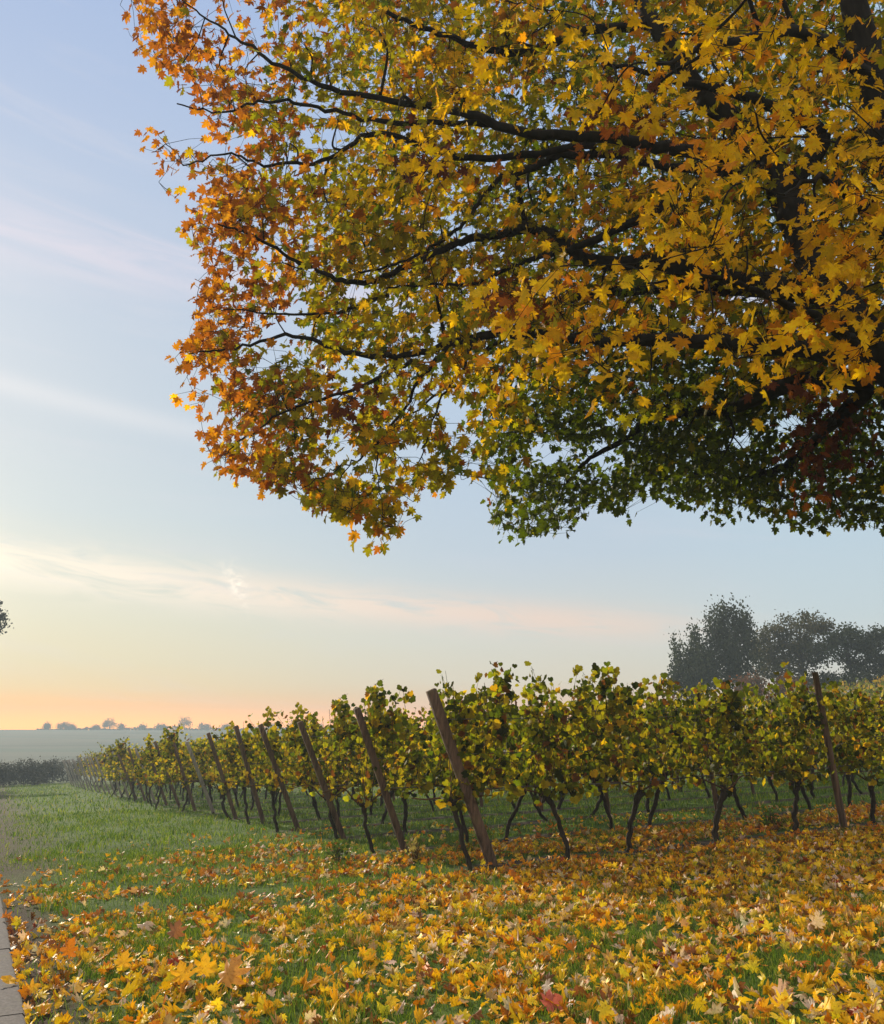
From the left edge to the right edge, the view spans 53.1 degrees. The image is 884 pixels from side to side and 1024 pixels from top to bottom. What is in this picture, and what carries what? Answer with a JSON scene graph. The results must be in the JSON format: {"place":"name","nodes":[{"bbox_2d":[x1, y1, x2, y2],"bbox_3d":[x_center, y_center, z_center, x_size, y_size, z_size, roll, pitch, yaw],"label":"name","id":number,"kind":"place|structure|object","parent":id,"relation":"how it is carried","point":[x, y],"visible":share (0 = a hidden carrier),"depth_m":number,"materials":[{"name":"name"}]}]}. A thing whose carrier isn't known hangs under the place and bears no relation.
{"place":"outdoors","nodes":[
{"label":"outdoors","id":0,"kind":"place"},
{"bbox_2d":[0,730,883,1023],"bbox_3d":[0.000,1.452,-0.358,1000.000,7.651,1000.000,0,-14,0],"label":"ground","id":1,"kind":"structure","parent":0,"point":[44,744],"depth_m":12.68,"materials":[{"name":"plant"}]},
{"bbox_2d":[0,601,13,633],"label":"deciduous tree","id":2,"kind":"object","parent":1,"relation":"on","point":[3,616],"visible":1,"depth_m":70.32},
{"bbox_2d":[0,762,16,785],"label":"hedge shrub","id":3,"kind":"object","parent":1,"relation":"on","point":[4,779],"visible":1,"depth_m":68.16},
{"bbox_2d":[0,897,25,1023],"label":"kerb","id":4,"kind":"structure","parent":1,"relation":"on","point":[11,1009],"depth_m":4.95,"materials":[{"name":"concrete"}]},
{"bbox_2d":[0,975,19,984],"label":"maple leaf","id":5,"kind":"object","parent":4,"relation":"on","point":[8,979],"visible":1,"depth_m":5.08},
{"bbox_2d":[0,758,26,784],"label":"hedge shrub","id":6,"kind":"object","parent":1,"relation":"on","point":[16,783],"visible":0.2,"depth_m":70.96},
{"bbox_2d":[8,756,49,785],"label":"hedge shrub","id":7,"kind":"object","parent":1,"relation":"on","point":[32,774],"visible":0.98,"depth_m":69.01,"materials":[{"name":"plant"}]},
{"bbox_2d":[25,979,41,993],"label":"maple leaf","id":8,"kind":"object","parent":1,"relation":"on","point":[32,988],"visible":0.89,"depth_m":5.00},
{"bbox_2d":[25,759,62,783],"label":"hedge shrub","id":9,"kind":"object","parent":1,"relation":"on","point":[50,774],"visible":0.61,"depth_m":73.11,"materials":[{"name":"plant"}]},
{"bbox_2d":[36,756,68,782],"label":"hedge shrub","id":10,"kind":"object","parent":1,"relation":"on","point":[55,776],"visible":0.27,"depth_m":75.81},
{"bbox_2d":[60,937,77,959],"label":"maple leaf","id":11,"kind":"object","parent":1,"relation":"on","point":[69,949],"visible":0.94,"depth_m":5.73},
{"bbox_2d":[57,757,90,781],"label":"hedge shrub","id":12,"kind":"object","parent":1,"relation":"on","point":[72,771],"visible":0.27,"depth_m":79.55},
{"bbox_2d":[88,749,104,788],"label":"grape vine","id":13,"kind":"object","parent":1,"relation":"on","point":[94,761],"visible":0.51,"depth_m":54.07,"materials":[{"name":"plant"}]},
{"bbox_2d":[97,742,119,796],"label":"grape vine","id":14,"kind":"object","parent":1,"relation":"on","point":[103,760],"visible":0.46,"depth_m":38.91,"materials":[{"name":"plant"}]},
{"bbox_2d":[100,717,116,728],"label":"skyline tree","id":15,"kind":"object","parent":1,"relation":"on","point":[106,724],"visible":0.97,"depth_m":401.36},
{"bbox_2d":[102,744,127,797],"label":"grape vine","id":16,"kind":"object","parent":1,"relation":"on","point":[111,750],"visible":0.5,"depth_m":36.80,"materials":[{"name":"plant"}]},
{"bbox_2d":[109,736,134,799],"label":"grape vine","id":17,"kind":"object","parent":1,"relation":"on","point":[121,752],"visible":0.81,"depth_m":34.80,"materials":[{"name":"plant"}]},
{"bbox_2d":[114,950,132,967],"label":"maple leaf","id":18,"kind":"object","parent":1,"relation":"on","point":[123,958],"visible":0.94,"depth_m":5.36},
{"bbox_2d":[117,754,136,799],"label":"end post","id":19,"kind":"object","parent":1,"relation":"on","point":[123,767],"visible":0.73,"depth_m":34.66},
{"bbox_2d":[118,739,153,801],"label":"grape vine","id":20,"kind":"object","parent":1,"relation":"on","point":[133,778],"visible":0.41,"depth_m":32.67,"materials":[{"name":"plant"}]},
{"bbox_2d":[127,747,145,800],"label":"end post","id":21,"kind":"object","parent":1,"relation":"on","point":[139,783],"visible":0.66,"depth_m":32.62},
{"bbox_2d":[133,921,155,932],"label":"maple leaf","id":22,"kind":"object","parent":1,"relation":"on","point":[146,924],"visible":0.98,"depth_m":6.58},
{"bbox_2d":[134,748,155,802],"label":"end post","id":23,"kind":"object","parent":1,"relation":"on","point":[151,792],"visible":0.55,"depth_m":30.52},
{"bbox_2d":[131,740,166,803],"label":"grape vine","id":24,"kind":"object","parent":1,"relation":"on","point":[146,766],"visible":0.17,"depth_m":30.59,"materials":[{"name":"plant"}]},
{"bbox_2d":[133,733,169,809],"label":"grape vine","id":25,"kind":"object","parent":1,"relation":"on","point":[140,773],"visible":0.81,"depth_m":26.23,"materials":[{"name":"plant"}]},
{"bbox_2d":[145,747,166,804],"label":"end post","id":26,"kind":"object","parent":1,"relation":"on","point":[162,792],"visible":0.36,"depth_m":28.41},
{"bbox_2d":[138,733,180,805],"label":"grape vine","id":27,"kind":"object","parent":1,"relation":"on","point":[158,769],"visible":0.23,"depth_m":28.57,"materials":[{"name":"plant"}]},
{"bbox_2d":[153,741,180,807],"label":"end post","id":28,"kind":"object","parent":1,"relation":"on","point":[171,786],"visible":0.7,"depth_m":26.33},
{"bbox_2d":[155,723,198,811],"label":"grape vine","id":29,"kind":"object","parent":1,"relation":"on","point":[168,752],"visible":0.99,"depth_m":24.32,"materials":[{"name":"green plant"}]},
{"bbox_2d":[167,919,188,939],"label":"maple leaf","id":30,"kind":"object","parent":1,"relation":"on","point":[177,929],"visible":1,"depth_m":6.13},
{"bbox_2d":[170,960,194,982],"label":"maple leaf","id":31,"kind":"object","parent":1,"relation":"on","point":[182,972],"visible":0.91,"depth_m":4.91,"materials":[{"name":"plant"}]},
{"bbox_2d":[172,742,196,810],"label":"end post","id":32,"kind":"object","parent":1,"relation":"on","point":[184,777],"visible":0.83,"depth_m":24.26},
{"bbox_2d":[177,715,193,729],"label":"skyline tree","id":33,"kind":"object","parent":1,"relation":"on","point":[187,723],"visible":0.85,"depth_m":411.39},
{"bbox_2d":[166,733,211,803],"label":"grape vine","id":34,"kind":"object","parent":1,"relation":"on","point":[188,761],"visible":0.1,"depth_m":29.01,"materials":[{"name":"green plant"}]},
{"bbox_2d":[185,741,215,813],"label":"end post","id":35,"kind":"object","parent":1,"relation":"on","point":[199,776],"visible":0.85,"depth_m":22.13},
{"bbox_2d":[177,736,224,793],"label":"grape vine","id":36,"kind":"object","parent":1,"relation":"on","point":[200,760],"visible":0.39,"depth_m":26.82,"materials":[{"name":"plant"}]},
{"bbox_2d":[192,952,215,983],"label":"maple leaf","id":37,"kind":"object","parent":1,"relation":"on","point":[204,966],"visible":0.97,"depth_m":5.00,"materials":[{"name":"plant"}]},
{"bbox_2d":[191,720,243,813],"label":"grape vine","id":38,"kind":"object","parent":1,"relation":"on","point":[211,775],"visible":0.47,"depth_m":22.43,"materials":[{"name":"plant"}]},
{"bbox_2d":[206,732,237,818],"bbox_3d":[-4.936,6.172,20.074,1.041,2.278,0.089,11,-18,-38],"label":"end post","id":39,"kind":"object","parent":1,"relation":"on","point":[221,773],"visible":0.84,"depth_m":20.04,"materials":[{"name":"wood"}]},
{"bbox_2d":[36,725,423,729],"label":"distant wood","id":40,"kind":"object","parent":1,"relation":"on","point":[131,728],"visible":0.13,"depth_m":398.96,"materials":[{"name":"plant"}]},
{"bbox_2d":[203,725,258,806],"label":"grape vine","id":41,"kind":"object","parent":1,"relation":"on","point":[212,768],"visible":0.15,"depth_m":24.80,"materials":[{"name":"plant"}]},
{"bbox_2d":[204,726,261,819],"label":"grape vine","id":42,"kind":"object","parent":1,"relation":"on","point":[230,754],"visible":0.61,"depth_m":20.25,"materials":[{"name":"green plant"}]},
{"bbox_2d":[217,954,252,992],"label":"maple leaf","id":43,"kind":"object","parent":1,"relation":"on","point":[231,973],"visible":0.98,"depth_m":4.75,"materials":[{"name":"plant"}]},
{"bbox_2d":[234,725,265,822],"bbox_3d":[-3.868,5.531,18.016,0.948,2.306,0.089,11,-17,-37],"label":"end post","id":44,"kind":"object","parent":1,"relation":"on","point":[251,780],"visible":0.81,"depth_m":17.99,"materials":[{"name":"wood"}]},
{"bbox_2d":[221,706,283,823],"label":"grape vine","id":45,"kind":"object","parent":1,"relation":"on","point":[241,782],"visible":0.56,"depth_m":18.18,"materials":[{"name":"plant"}]},
{"bbox_2d":[226,729,290,811],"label":"grape vine","id":46,"kind":"object","parent":1,"relation":"on","point":[254,761],"visible":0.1,"depth_m":22.79,"materials":[{"name":"green plant"}]},
{"bbox_2d":[258,724,299,829],"bbox_3d":[-2.860,4.938,15.868,1.116,2.221,0.090,11,-18,-39],"label":"end post","id":47,"kind":"object","parent":1,"relation":"on","point":[278,773],"visible":0.83,"depth_m":15.83,"materials":[{"name":"wood"}]},
{"bbox_2d":[252,725,306,814],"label":"grape vine","id":48,"kind":"object","parent":1,"relation":"on","point":[268,759],"visible":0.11,"depth_m":20.64,"materials":[{"name":"green plant"}]},
{"bbox_2d":[249,702,315,831],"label":"grape vine","id":49,"kind":"object","parent":1,"relation":"on","point":[303,768],"visible":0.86,"depth_m":16.08,"materials":[{"name":"green plant"}]},
{"bbox_2d":[277,711,341,818],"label":"grape vine","id":50,"kind":"object","parent":1,"relation":"on","point":[312,779],"visible":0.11,"depth_m":18.56,"materials":[{"name":"plant"}]},
{"bbox_2d":[297,721,346,838],"bbox_3d":[-1.819,4.357,13.813,1.049,2.133,0.084,9,-17,-33],"label":"end post","id":51,"kind":"object","parent":1,"relation":"on","point":[319,774],"visible":0.84,"depth_m":13.78,"materials":[{"name":"wood"}]},
{"bbox_2d":[307,725,742,786],"bbox_3d":[4.471,4.479,16.966,14.749,1.145,0.151,7,-15,-26],"label":"trellis","id":52,"kind":"object","parent":51,"relation":"attached to","point":[398,757],"visible":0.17,"depth_m":14.09,"materials":[{"name":"metal"}]},
{"bbox_2d":[308,719,354,790],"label":"grape vine","id":53,"kind":"object","parent":1,"relation":"on","point":[325,729],"visible":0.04,"depth_m":21.36,"materials":[{"name":"plant"}]},
{"bbox_2d":[295,704,371,826],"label":"grape vine","id":54,"kind":"object","parent":1,"relation":"on","point":[313,727],"visible":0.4,"depth_m":16.35,"materials":[{"name":"green plant"}]},
{"bbox_2d":[322,840,352,865],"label":"weed","id":55,"kind":"object","parent":1,"relation":"on","point":[339,852],"visible":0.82,"depth_m":10.44,"materials":[{"name":"plant"}]},
{"bbox_2d":[290,694,385,838],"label":"grape vine","id":56,"kind":"object","parent":1,"relation":"on","point":[338,734],"visible":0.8,"depth_m":14.06,"materials":[{"name":"plant"}]},
{"bbox_2d":[339,713,391,814],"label":"grape vine","id":57,"kind":"object","parent":1,"relation":"on","point":[370,808],"visible":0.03,"depth_m":19.09,"materials":[{"name":"plant"}]},
{"bbox_2d":[322,679,431,852],"bbox_3d":[-0.840,3.388,11.733,1.500,2.310,0.851,7,-15,-25],"label":"grape vine","id":58,"kind":"object","parent":1,"relation":"on","point":[382,720],"visible":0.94,"depth_m":11.83,"materials":[{"name":"green plant"}]},
{"bbox_2d":[353,707,407,850],"bbox_3d":[-0.752,3.711,11.702,1.048,2.195,0.089,11,-18,-38],"label":"end post","id":59,"kind":"object","parent":1,"relation":"on","point":[380,778],"visible":0.84,"depth_m":11.67,"materials":[{"name":"wood"}]},
{"bbox_2d":[354,707,429,823],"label":"grape vine","id":60,"kind":"object","parent":1,"relation":"on","point":[392,791],"visible":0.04,"depth_m":16.91,"materials":[{"name":"green plant"}]},
{"bbox_2d":[364,701,444,832],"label":"grape vine","id":61,"kind":"object","parent":1,"relation":"on","point":[381,762],"visible":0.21,"depth_m":14.46,"materials":[{"name":"plant"}]},
{"bbox_2d":[387,719,445,810],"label":"grape vine","id":62,"kind":"object","parent":1,"relation":"on","point":[427,796],"visible":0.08,"depth_m":19.79,"materials":[{"name":"plant"}]},
{"bbox_2d":[404,837,429,862],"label":"weed","id":63,"kind":"object","parent":1,"relation":"on","point":[413,848],"visible":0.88,"depth_m":10.41,"materials":[{"name":"plant"}]},
{"bbox_2d":[0,800,883,1023],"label":"fallen leaves","id":64,"kind":"object","parent":1,"relation":"on","point":[780,997],"visible":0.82,"depth_m":6.07,"materials":[{"name":"yellow plant"}]},
{"bbox_2d":[413,693,477,784],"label":"grape vine","id":65,"kind":"object","parent":1,"relation":"on","point":[423,716],"visible":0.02,"depth_m":17.34,"materials":[{"name":"plant"}]},
{"bbox_2d":[397,669,502,842],"bbox_3d":[0.144,3.427,12.303,1.616,2.435,0.753,7,-15,-25],"label":"grape vine","id":66,"kind":"object","parent":1,"relation":"on","point":[440,772],"visible":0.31,"depth_m":12.22,"materials":[{"name":"plant"}]},
{"bbox_2d":[426,688,498,866],"bbox_3d":[0.278,3.067,9.610,1.118,2.240,0.109,11,-17,-37],"label":"end post","id":67,"kind":"object","parent":1,"relation":"on","point":[441,719],"visible":0.84,"depth_m":9.56,"materials":[{"name":"wood"}]},
{"bbox_2d":[448,710,883,790],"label":"trellis","id":68,"kind":"object","parent":67,"relation":"attached to","point":[649,748],"visible":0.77,"depth_m":10.83,"materials":[{"name":"metal"}]},
{"bbox_2d":[411,662,523,870],"bbox_3d":[0.308,2.795,9.753,1.395,2.280,0.792,7,-15,-25],"label":"grape vine","id":69,"kind":"object","parent":1,"relation":"on","point":[499,728],"visible":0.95,"depth_m":9.76,"materials":[{"name":"green plant"}]},
{"bbox_2d":[432,688,510,804],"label":"grape vine","id":70,"kind":"object","parent":1,"relation":"on","point":[476,738],"visible":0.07,"depth_m":15.08,"materials":[{"name":"plant"}]},
{"bbox_2d":[120,0,883,557],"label":"maple tree","id":71,"kind":"object","parent":1,"relation":"on","point":[820,334],"visible":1,"depth_m":9.99,"materials":[{"name":"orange plant"}]},
{"bbox_2d":[480,661,577,840],"bbox_3d":[1.232,3.451,12.818,1.552,2.526,0.778,7,-15,-25],"label":"grape vine","id":72,"kind":"object","parent":1,"relation":"on","point":[517,733],"visible":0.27,"depth_m":12.79,"materials":[{"name":"green plant"}]},
{"bbox_2d":[502,696,567,820],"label":"grape vine","id":73,"kind":"object","parent":1,"relation":"on","point":[542,816],"visible":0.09,"depth_m":15.43,"materials":[{"name":"plant"}]},
{"bbox_2d":[479,661,615,858],"bbox_3d":[1.207,2.865,10.204,1.725,2.252,0.753,7,-15,-25],"label":"grape vine","id":74,"kind":"object","parent":1,"relation":"on","point":[546,759],"visible":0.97,"depth_m":10.21,"materials":[{"name":"green plant"}]},
{"bbox_2d":[540,989,562,1011],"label":"maple leaf","id":75,"kind":"object","parent":1,"relation":"on","point":[555,998],"visible":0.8,"depth_m":4.18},
{"bbox_2d":[547,669,643,829],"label":"grape vine","id":76,"kind":"object","parent":1,"relation":"on","point":[598,743],"visible":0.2,"depth_m":13.29,"materials":[{"name":"plant"}]},
{"bbox_2d":[565,693,625,814],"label":"grape vine","id":77,"kind":"object","parent":1,"relation":"on","point":[599,801],"visible":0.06,"depth_m":16.02,"materials":[{"name":"plant"}]},
{"bbox_2d":[591,705,610,813],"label":"line post","id":78,"kind":"object","parent":1,"relation":"on","point":[607,799],"visible":0.12,"depth_m":16.03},
{"bbox_2d":[575,661,700,851],"bbox_3d":[2.315,2.982,10.732,1.691,2.267,0.838,7,-15,-25],"label":"grape vine","id":79,"kind":"object","parent":1,"relation":"on","point":[618,708],"visible":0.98,"depth_m":10.66,"materials":[{"name":"green plant"}]},
{"bbox_2d":[614,689,681,811],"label":"grape vine","id":80,"kind":"object","parent":1,"relation":"on","point":[647,802],"visible":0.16,"depth_m":16.73,"materials":[{"name":"plant"}]},
{"bbox_2d":[633,689,675,799],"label":"grape vine","id":81,"kind":"object","parent":1,"relation":"on","point":[668,793],"visible":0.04,"depth_m":19.59,"materials":[{"name":"plant"}]},
{"bbox_2d":[624,680,713,827],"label":"grape vine","id":82,"kind":"object","parent":1,"relation":"on","point":[660,714],"visible":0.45,"depth_m":13.94,"materials":[{"name":"green plant"}]},
{"bbox_2d":[664,617,722,704],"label":"hornbeam tree","id":83,"kind":"object","parent":1,"relation":"on","point":[681,673],"visible":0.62,"depth_m":65.84,"materials":[{"name":"plant"}]},
{"bbox_2d":[696,692,720,818],"bbox_3d":[4.319,4.108,14.223,0.369,2.358,0.080,6,-15,-24],"label":"line post","id":84,"kind":"object","parent":1,"relation":"on","point":[714,794],"visible":0.39,"depth_m":14.14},
{"bbox_2d":[378,717,881,788],"bbox_3d":[4.056,3.731,14.174,11.499,1.062,0.148,7,-15,-26],"label":"trellis","id":85,"kind":"object","parent":84,"relation":"attached to","point":[490,782],"visible":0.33,"depth_m":12.13,"materials":[{"name":"metal"}]},
{"bbox_2d":[642,672,776,842],"bbox_3d":[3.507,3.137,11.262,1.800,2.124,0.742,7,-15,-25],"label":"grape vine","id":86,"kind":"object","parent":1,"relation":"on","point":[730,700],"visible":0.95,"depth_m":11.32,"materials":[{"name":"green plant"}]},
{"bbox_2d":[679,686,741,806],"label":"grape vine","id":87,"kind":"object","parent":1,"relation":"on","point":[689,693],"visible":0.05,"depth_m":17.21,"materials":[{"name":"plant"}]},
{"bbox_2d":[688,592,766,712],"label":"hornbeam tree","id":88,"kind":"object","parent":1,"relation":"on","point":[731,657],"visible":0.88,"depth_m":64.93,"materials":[{"name":"plant"}]},
{"bbox_2d":[686,679,770,818],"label":"grape vine","id":89,"kind":"object","parent":1,"relation":"on","point":[735,795],"visible":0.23,"depth_m":14.30,"materials":[{"name":"green plant"}]},
{"bbox_2d":[729,666,779,706],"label":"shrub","id":90,"kind":"object","parent":1,"relation":"on","point":[746,680],"visible":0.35,"depth_m":58.71,"materials":[{"name":"plant"}]},
{"bbox_2d":[735,683,789,800],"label":"grape vine","id":91,"kind":"object","parent":1,"relation":"on","point":[771,783],"visible":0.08,"depth_m":17.93,"materials":[{"name":"plant"}]},
{"bbox_2d":[758,806,782,827],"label":"weed","id":92,"kind":"object","parent":1,"relation":"on","point":[768,821],"visible":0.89,"depth_m":12.43,"materials":[{"name":"plant"}]},
{"bbox_2d":[742,678,826,809],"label":"grape vine","id":93,"kind":"object","parent":1,"relation":"on","point":[765,726],"visible":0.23,"depth_m":15.10,"materials":[{"name":"plant"}]},
{"bbox_2d":[746,608,835,692],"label":"broadleaf tree","id":94,"kind":"object","parent":1,"relation":"on","point":[772,649],"visible":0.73,"depth_m":68.82,"materials":[{"name":"plant"}]},
{"bbox_2d":[769,670,814,698],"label":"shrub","id":95,"kind":"object","parent":1,"relation":"on","point":[782,688],"visible":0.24,"depth_m":58.77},
{"bbox_2d":[741,662,843,832],"bbox_3d":[4.710,3.188,11.902,1.457,2.254,0.918,7,-15,-25],"label":"grape vine","id":96,"kind":"object","parent":1,"relation":"on","point":[801,746],"visible":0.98,"depth_m":11.85,"materials":[{"name":"green plant"}]},
{"bbox_2d":[779,682,827,797],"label":"grape vine","id":97,"kind":"object","parent":1,"relation":"on","point":[817,762],"visible":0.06,"depth_m":18.39,"materials":[{"name":"plant"}]},
{"bbox_2d":[737,675,883,759],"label":"distant vines","id":98,"kind":"object","parent":1,"relation":"on","point":[871,688],"visible":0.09,"depth_m":52.48,"materials":[{"name":"green plant"}]},
{"bbox_2d":[809,909,825,931],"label":"maple leaf","id":99,"kind":"object","parent":1,"relation":"on","point":[817,920],"visible":0.97,"depth_m":5.48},
{"bbox_2d":[812,672,847,828],"bbox_3d":[5.263,3.395,11.922,0.370,2.441,0.098,6,-15,-22],"label":"line post","id":100,"kind":"object","parent":1,"relation":"on","point":[834,778],"visible":0.74,"depth_m":11.91,"materials":[{"name":"wood"}]},
{"bbox_2d":[793,621,873,693],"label":"broadleaf tree","id":101,"kind":"object","parent":1,"relation":"on","point":[832,644],"visible":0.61,"depth_m":66.59,"materials":[{"name":"plant"}]},
{"bbox_2d":[807,683,880,806],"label":"grape vine","id":102,"kind":"object","parent":1,"relation":"on","point":[848,775],"visible":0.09,"depth_m":15.60,"materials":[{"name":"plant"}]},
{"bbox_2d":[813,678,883,823],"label":"grape vine","id":103,"kind":"object","parent":1,"relation":"on","point":[853,719],"visible":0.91,"depth_m":12.38,"materials":[{"name":"green plant"}]},
{"bbox_2d":[830,695,877,793],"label":"grape vine","id":104,"kind":"object","parent":1,"relation":"on","point":[852,775],"visible":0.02,"depth_m":18.80,"materials":[{"name":"plant"}]},
{"bbox_2d":[846,623,883,699],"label":"broadleaf tree","id":105,"kind":"object","parent":1,"relation":"on","point":[871,644],"visible":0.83,"depth_m":65.11,"materials":[{"name":"plant"}]},
{"bbox_2d":[850,687,883,767],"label":"grape vine","id":106,"kind":"object","parent":1,"relation":"on","point":[877,727],"visible":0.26,"depth_m":16.20,"materials":[{"name":"plant"}]},
{"bbox_2d":[0,0,883,729],"label":"sky","id":107,"kind":"structure","parent":0,"point":[139,585],"materials":[{"name":"blue"}]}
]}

